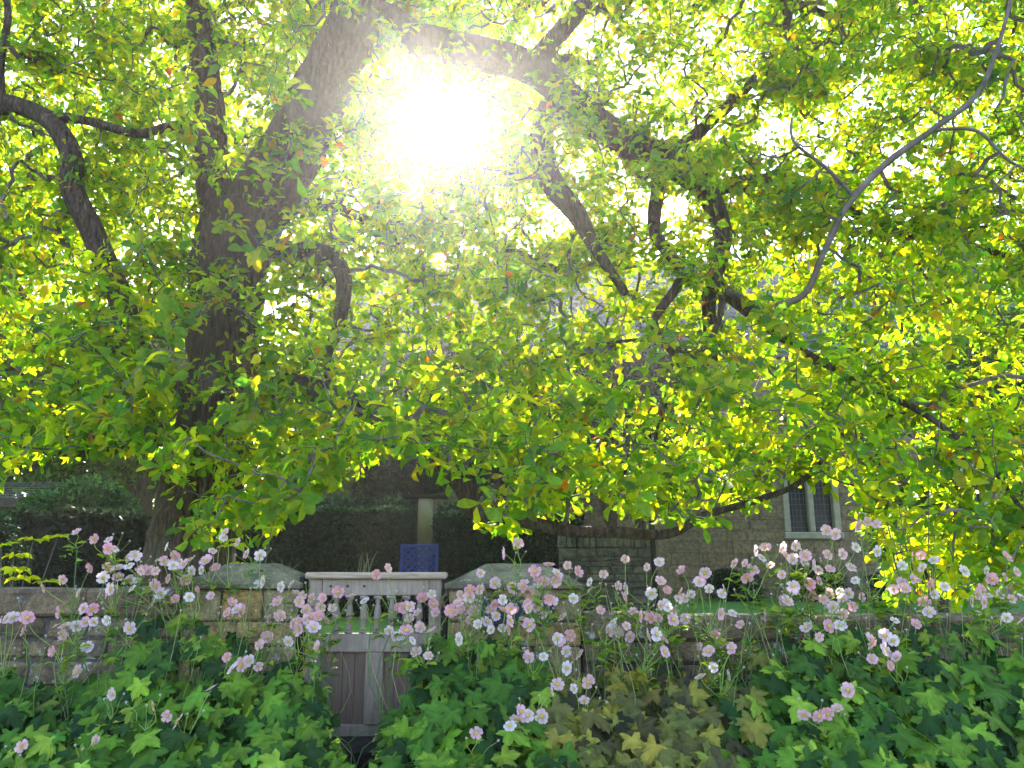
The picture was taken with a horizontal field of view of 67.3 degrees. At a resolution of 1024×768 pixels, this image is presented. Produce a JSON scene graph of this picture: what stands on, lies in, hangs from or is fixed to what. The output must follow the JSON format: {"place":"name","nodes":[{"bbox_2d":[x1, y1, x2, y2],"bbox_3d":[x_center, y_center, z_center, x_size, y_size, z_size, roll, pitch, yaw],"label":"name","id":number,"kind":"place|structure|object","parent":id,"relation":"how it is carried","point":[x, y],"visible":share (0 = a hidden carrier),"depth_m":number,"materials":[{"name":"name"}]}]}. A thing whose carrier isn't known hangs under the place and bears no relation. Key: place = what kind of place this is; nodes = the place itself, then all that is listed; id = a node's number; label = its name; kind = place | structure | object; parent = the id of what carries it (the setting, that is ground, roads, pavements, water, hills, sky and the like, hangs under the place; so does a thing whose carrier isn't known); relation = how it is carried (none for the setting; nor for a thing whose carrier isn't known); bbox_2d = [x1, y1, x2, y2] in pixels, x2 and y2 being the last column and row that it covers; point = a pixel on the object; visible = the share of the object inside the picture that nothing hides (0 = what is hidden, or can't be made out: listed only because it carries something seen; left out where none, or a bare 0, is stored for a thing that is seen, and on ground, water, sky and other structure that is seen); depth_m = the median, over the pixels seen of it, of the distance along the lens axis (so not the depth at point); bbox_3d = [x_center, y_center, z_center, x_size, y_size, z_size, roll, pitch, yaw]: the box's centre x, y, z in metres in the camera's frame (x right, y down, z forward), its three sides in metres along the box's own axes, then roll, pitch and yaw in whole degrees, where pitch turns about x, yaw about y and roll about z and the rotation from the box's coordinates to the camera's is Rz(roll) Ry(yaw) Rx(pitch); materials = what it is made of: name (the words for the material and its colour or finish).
{"place":"outdoors","nodes":[
{"label":"outdoors","id":0,"kind":"place"},
{"bbox_2d":[0,482,68,509],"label":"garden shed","id":1,"kind":"structure","parent":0,"point":[7,503],"depth_m":13.59,"materials":[{"name":"wood"}]},
{"bbox_2d":[402,494,448,571],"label":"stone pillar","id":2,"kind":"structure","parent":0,"point":[425,520],"depth_m":15.85,"materials":[{"name":"beige stone"}]},
{"bbox_2d":[2,0,1023,505],"label":"sky","id":3,"kind":"structure","parent":0,"point":[436,121],"materials":[{"name":"white"}]},
{"bbox_2d":[322,598,1023,705],"bbox_3d":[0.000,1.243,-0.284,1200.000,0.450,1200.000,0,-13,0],"label":"ground","id":4,"kind":"structure","parent":0,"point":[738,607],"depth_m":16.87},
{"bbox_2d":[0,510,34,586],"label":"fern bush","id":5,"kind":"object","parent":4,"relation":"on","point":[5,537],"visible":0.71,"depth_m":9.14,"materials":[{"name":"green plant"}]},
{"bbox_2d":[0,533,71,586],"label":"leafy shoot","id":6,"kind":"object","parent":4,"relation":"on","point":[8,570],"visible":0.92,"depth_m":6.15,"materials":[{"name":"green plant"}]},
{"bbox_2d":[0,574,73,767],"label":"anemone plant","id":7,"kind":"object","parent":4,"relation":"on","point":[8,687],"visible":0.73,"depth_m":4.12,"materials":[{"name":"green plant"}]},
{"bbox_2d":[1,81,128,286],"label":"broadleaf tree","id":8,"kind":"object","parent":4,"relation":"on","point":[37,166],"visible":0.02,"depth_m":23.81,"materials":[{"name":"green plant"}]},
{"bbox_2d":[0,251,142,497],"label":"broadleaf tree","id":9,"kind":"object","parent":4,"relation":"on","point":[10,474],"visible":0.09,"depth_m":16.95,"materials":[{"name":"green plant"}]},
{"bbox_2d":[0,528,144,767],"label":"anemone plant","id":10,"kind":"object","parent":4,"relation":"on","point":[48,749],"visible":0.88,"depth_m":4.25,"materials":[{"name":"green plant"}]},
{"bbox_2d":[0,503,151,587],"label":"dark hedge","id":11,"kind":"object","parent":4,"relation":"on","point":[103,523],"visible":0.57,"depth_m":10.32,"materials":[{"name":"green plant"}]},
{"bbox_2d":[14,472,146,536],"bbox_3d":[-6.756,2.630,12.015,2.139,2.524,1.336,0,-13,0],"label":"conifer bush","id":12,"kind":"object","parent":4,"relation":"on","point":[106,492],"visible":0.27,"depth_m":11.99,"materials":[{"name":"green plant"}]},
{"bbox_2d":[8,435,155,510],"bbox_3d":[-11.293,2.886,20.145,6.122,5.688,5.926,-12,-17,42],"label":"broadleaf tree","id":13,"kind":"object","parent":4,"relation":"on","point":[87,466],"visible":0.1,"depth_m":18.52,"materials":[{"name":"green plant"}]},
{"bbox_2d":[0,586,184,735],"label":"stone wall","id":14,"kind":"structure","parent":4,"relation":"on","point":[39,603],"depth_m":4.97,"materials":[{"name":"beige stone"}]},
{"bbox_2d":[62,532,189,767],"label":"anemone plant","id":15,"kind":"object","parent":4,"relation":"on","point":[119,747],"visible":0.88,"depth_m":4.07,"materials":[{"name":"green plant"}]},
{"bbox_2d":[44,276,250,531],"bbox_3d":[-8.455,1.373,18.443,5.722,7.886,5.170,0,-13,0],"label":"broadleaf tree","id":16,"kind":"object","parent":4,"relation":"on","point":[146,488],"visible":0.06,"depth_m":18.12,"materials":[{"name":"green plant"}]},
{"bbox_2d":[119,535,270,767],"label":"anemone plant","id":17,"kind":"object","parent":4,"relation":"on","point":[182,713],"visible":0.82,"depth_m":4.22,"materials":[{"name":"green plant"}]},
{"bbox_2d":[174,563,309,741],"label":"gate pier","id":18,"kind":"structure","parent":4,"relation":"on","point":[274,577],"depth_m":4.94,"materials":[{"name":"stone"}]},
{"bbox_2d":[270,559,296,571],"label":"grass tuft","id":19,"kind":"object","parent":18,"relation":"on","point":[286,567],"visible":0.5,"depth_m":5.15,"materials":[{"name":"green plant"}]},
{"bbox_2d":[294,576,308,677],"bbox_3d":[-1.376,1.903,4.952,0.042,1.291,0.102,0,-13,0],"label":"gate post","id":20,"kind":"object","parent":18,"relation":"attached to","point":[302,579],"visible":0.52,"depth_m":4.99,"materials":[{"name":"grey wood"}]},
{"bbox_2d":[212,524,284,563],"bbox_3d":[-2.066,1.782,5.940,0.706,1.370,0.520,0,-13,0],"label":"leafy shoot","id":21,"kind":"object","parent":4,"relation":"on","point":[259,526],"visible":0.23,"depth_m":6.01,"materials":[{"name":"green plant"}]},
{"bbox_2d":[186,528,315,767],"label":"anemone plant","id":22,"kind":"object","parent":4,"relation":"on","point":[241,722],"visible":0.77,"depth_m":4.09,"materials":[{"name":"green plant"}]},
{"bbox_2d":[248,581,356,767],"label":"anemone plant","id":23,"kind":"object","parent":4,"relation":"on","point":[320,750],"visible":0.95,"depth_m":4.14,"materials":[{"name":"green plant"}]},
{"bbox_2d":[244,309,397,497],"bbox_3d":[-5.526,1.696,19.946,5.078,7.924,4.278,0,-13,0],"label":"broadleaf tree","id":24,"kind":"object","parent":4,"relation":"on","point":[296,428],"visible":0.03,"depth_m":19.82,"materials":[{"name":"green plant"}]},
{"bbox_2d":[235,492,416,616],"bbox_3d":[-3.895,3.519,15.876,3.835,2.626,2.831,0,-13,0],"label":"clipped hedge","id":25,"kind":"object","parent":4,"relation":"on","point":[341,533],"visible":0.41,"depth_m":14.71,"materials":[{"name":"green plant"}]},
{"bbox_2d":[330,736,382,767],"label":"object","id":26,"kind":"object","parent":4,"relation":"on","point":[358,744],"visible":0.08,"depth_m":4.55,"materials":[{"name":"stone"}]},
{"bbox_2d":[305,572,447,735],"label":"wooden gate","id":27,"kind":"structure","parent":26,"relation":"on","point":[361,712],"depth_m":4.96,"materials":[{"name":"grey wood"}]},
{"bbox_2d":[358,550,377,571],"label":"grass tuft","id":28,"kind":"object","parent":27,"relation":"on","point":[366,563],"visible":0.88,"depth_m":5.09,"materials":[{"name":"green plant"}]},
{"bbox_2d":[350,461,393,500],"bbox_3d":[-3.216,3.382,17.558,0.992,3.522,1.209,0,-13,0],"label":"bush","id":29,"kind":"object","parent":4,"relation":"on","point":[369,490],"visible":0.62,"depth_m":17.63,"materials":[{"name":"green plant"}]},
{"bbox_2d":[336,563,471,767],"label":"anemone plant","id":30,"kind":"object","parent":4,"relation":"on","point":[407,733],"visible":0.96,"depth_m":4.09,"materials":[{"name":"green plant"}]},
{"bbox_2d":[381,595,428,624],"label":"shrub","id":31,"kind":"object","parent":4,"relation":"on","point":[425,608],"visible":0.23,"depth_m":12.61,"materials":[{"name":"green plant"}]},
{"bbox_2d":[366,444,449,570],"bbox_3d":[-2.384,3.237,18.392,2.303,4.177,1.817,4,-13,-16],"label":"tree","id":32,"kind":"object","parent":4,"relation":"on","point":[425,485],"visible":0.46,"depth_m":18.22,"materials":[{"name":"green plant"}]},
{"bbox_2d":[398,544,437,619],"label":"lattice gate","id":33,"kind":"structure","parent":4,"relation":"on","point":[415,547],"depth_m":13.84,"materials":[{"name":"blue paint"}]},
{"bbox_2d":[383,300,556,503],"bbox_3d":[-1.016,1.629,19.536,4.362,7.820,2.745,6,-14,-25],"label":"tree","id":34,"kind":"object","parent":4,"relation":"on","point":[475,486],"visible":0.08,"depth_m":19.49,"materials":[{"name":"green plant"}]},
{"bbox_2d":[415,568,530,767],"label":"anemone plant","id":35,"kind":"object","parent":4,"relation":"on","point":[475,722],"visible":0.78,"depth_m":4.19,"materials":[{"name":"green plant"}]},
{"bbox_2d":[428,500,584,604],"bbox_3d":[-0.136,3.593,15.886,3.169,2.482,2.874,0,-13,0],"label":"clipped hedge","id":36,"kind":"object","parent":4,"relation":"on","point":[464,546],"visible":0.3,"depth_m":14.69,"materials":[{"name":"green plant"}]},
{"bbox_2d":[0,0,1023,612],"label":"old spreading tree","id":37,"kind":"object","parent":4,"relation":"on","point":[212,284],"visible":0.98,"depth_m":8.51,"materials":[{"name":"green plant"}]},
{"bbox_2d":[444,563,582,705],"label":"gate pier","id":38,"kind":"structure","parent":4,"relation":"on","point":[462,582],"depth_m":4.93,"materials":[{"name":"stone"}]},
{"bbox_2d":[427,584,455,608],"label":"grass tuft","id":39,"kind":"object","parent":38,"relation":"attached to","point":[440,602],"visible":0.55,"depth_m":4.87,"materials":[{"name":"green plant"}]},
{"bbox_2d":[440,577,448,661],"bbox_3d":[-0.442,1.905,4.951,0.042,1.292,0.103,0,-13,0],"label":"gate post","id":40,"kind":"object","parent":38,"relation":"attached to","point":[444,631],"visible":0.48,"depth_m":5.00,"materials":[{"name":"grey wood"}]},
{"bbox_2d":[484,564,517,589],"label":"grass tuft","id":41,"kind":"object","parent":38,"relation":"on","point":[501,582],"visible":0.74,"depth_m":4.92,"materials":[{"name":"green plant"}]},
{"bbox_2d":[470,537,593,767],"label":"anemone plant","id":42,"kind":"object","parent":4,"relation":"on","point":[521,730],"visible":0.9,"depth_m":4.15,"materials":[{"name":"green plant"}]},
{"bbox_2d":[534,560,659,767],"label":"anemone plant","id":43,"kind":"object","parent":4,"relation":"on","point":[590,719],"visible":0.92,"depth_m":4.07,"materials":[{"name":"green plant"}]},
{"bbox_2d":[522,361,685,525],"bbox_3d":[2.211,2.497,19.832,4.476,6.262,2.893,0,-13,0],"label":"dark evergreen","id":44,"kind":"object","parent":4,"relation":"on","point":[612,519],"visible":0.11,"depth_m":19.54,"materials":[{"name":"green plant"}]},
{"bbox_2d":[558,536,656,611],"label":"rubble wall","id":45,"kind":"structure","parent":4,"relation":"on","point":[592,557],"depth_m":12.65,"materials":[{"name":"stone"}]},
{"bbox_2d":[570,319,712,528],"bbox_3d":[3.363,1.912,20.237,4.493,7.579,2.059,0,-13,0],"label":"dark evergreen","id":46,"kind":"object","parent":4,"relation":"on","point":[652,372],"visible":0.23,"depth_m":20.35,"materials":[{"name":"green plant"}]},
{"bbox_2d":[649,517,659,611],"bbox_3d":[2.297,3.017,12.335,0.129,1.906,0.092,2,-13,-8],"label":"timber post","id":47,"kind":"object","parent":4,"relation":"on","point":[653,557],"visible":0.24,"depth_m":12.33,"materials":[{"name":"brown wood"}]},
{"bbox_2d":[295,260,1023,597],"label":"manor house","id":48,"kind":"structure","parent":4,"relation":"on","point":[801,515],"depth_m":21.77,"materials":[{"name":"stone"}]},
{"bbox_2d":[398,374,431,426],"bbox_3d":[-2.553,0.716,22.458,1.624,2.049,0.290,0,-13,0],"label":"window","id":49,"kind":"structure","parent":48,"relation":"in","point":[403,393],"depth_m":22.50,"materials":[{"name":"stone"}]},
{"bbox_2d":[480,452,524,503],"bbox_3d":[-0.269,2.939,21.951,1.893,2.242,0.290,0,-13,0],"label":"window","id":50,"kind":"structure","parent":48,"relation":"in","point":[498,484],"depth_m":22.00,"materials":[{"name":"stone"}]},
{"bbox_2d":[687,412,731,480],"bbox_3d":[5.712,1.801,22.211,1.221,2.011,0.290,0,-13,0],"label":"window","id":51,"kind":"structure","parent":48,"relation":"in","point":[709,471],"depth_m":22.17,"materials":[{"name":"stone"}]},
{"bbox_2d":[780,459,843,538],"bbox_3d":[8.467,3.266,21.877,1.678,2.256,0.290,0,-13,0],"label":"window","id":52,"kind":"structure","parent":48,"relation":"in","point":[804,513],"depth_m":21.83,"materials":[{"name":"stone"}]},
{"bbox_2d":[925,468,989,525],"bbox_3d":[12.499,3.398,21.846,2.162,1.984,0.290,0,-13,0],"label":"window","id":53,"kind":"structure","parent":48,"relation":"in","point":[977,498],"depth_m":21.97,"materials":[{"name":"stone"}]},
{"bbox_2d":[601,554,718,767],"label":"anemone plant","id":54,"kind":"object","parent":4,"relation":"on","point":[650,753],"visible":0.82,"depth_m":4.27,"materials":[{"name":"green plant"}]},
{"bbox_2d":[653,558,774,767],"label":"anemone plant","id":55,"kind":"object","parent":4,"relation":"on","point":[751,729],"visible":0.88,"depth_m":4.12,"materials":[{"name":"green plant"}]},
{"bbox_2d":[705,567,766,601],"bbox_3d":[5.756,5.238,19.946,1.544,0.984,0.944,0,-13,0],"label":"shrub","id":56,"kind":"object","parent":4,"relation":"on","point":[717,581],"visible":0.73,"depth_m":19.84,"materials":[{"name":"green plant"}]},
{"bbox_2d":[693,541,831,767],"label":"anemone plant","id":57,"kind":"object","parent":4,"relation":"on","point":[782,754],"visible":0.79,"depth_m":4.07,"materials":[{"name":"green plant"}]},
{"bbox_2d":[580,611,1023,737],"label":"stone wall","id":58,"kind":"structure","parent":4,"relation":"on","point":[687,649],"depth_m":4.95,"materials":[{"name":"beige stone"}]},
{"bbox_2d":[787,560,846,601],"bbox_3d":[7.888,5.144,19.937,1.523,1.161,1.121,-7,-15,28],"label":"shrub","id":59,"kind":"object","parent":4,"relation":"on","point":[813,574],"visible":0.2,"depth_m":19.74,"materials":[{"name":"green plant"}]},
{"bbox_2d":[760,524,892,767],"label":"anemone plant","id":60,"kind":"object","parent":4,"relation":"on","point":[802,662],"visible":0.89,"depth_m":4.28,"materials":[{"name":"green plant"}]},
{"bbox_2d":[816,513,956,767],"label":"anemone plant","id":61,"kind":"object","parent":4,"relation":"on","point":[881,658],"visible":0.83,"depth_m":4.07,"materials":[{"name":"green plant"}]},
{"bbox_2d":[863,571,918,601],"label":"shrub","id":62,"kind":"object","parent":4,"relation":"on","point":[877,589],"visible":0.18,"depth_m":19.83,"materials":[{"name":"green plant"}]},
{"bbox_2d":[862,476,947,613],"bbox_3d":[3.191,1.634,6.164,0.847,1.760,0.570,8,-15,-30],"label":"leafy shoot","id":63,"kind":"object","parent":4,"relation":"on","point":[907,513],"visible":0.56,"depth_m":6.15,"materials":[{"name":"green plant"}]},
{"bbox_2d":[822,550,1012,767],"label":"anemone plant","id":64,"kind":"object","parent":4,"relation":"on","point":[949,734],"visible":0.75,"depth_m":4.00,"materials":[{"name":"green plant"}]},
{"bbox_2d":[860,459,989,612],"bbox_3d":[8.583,3.167,16.159,2.548,3.364,2.586,0,-13,0],"label":"broadleaf tree","id":65,"kind":"object","parent":4,"relation":"on","point":[918,503],"visible":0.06,"depth_m":15.83,"materials":[{"name":"green plant"}]},
{"bbox_2d":[836,270,1023,502],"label":"broadleaf tree","id":66,"kind":"object","parent":4,"relation":"on","point":[989,359],"visible":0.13,"depth_m":15.49,"materials":[{"name":"green plant"}]},
{"bbox_2d":[902,551,1023,767],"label":"anemone plant","id":67,"kind":"object","parent":4,"relation":"on","point":[1005,719],"visible":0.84,"depth_m":4.07,"materials":[{"name":"green plant"}]}
]}

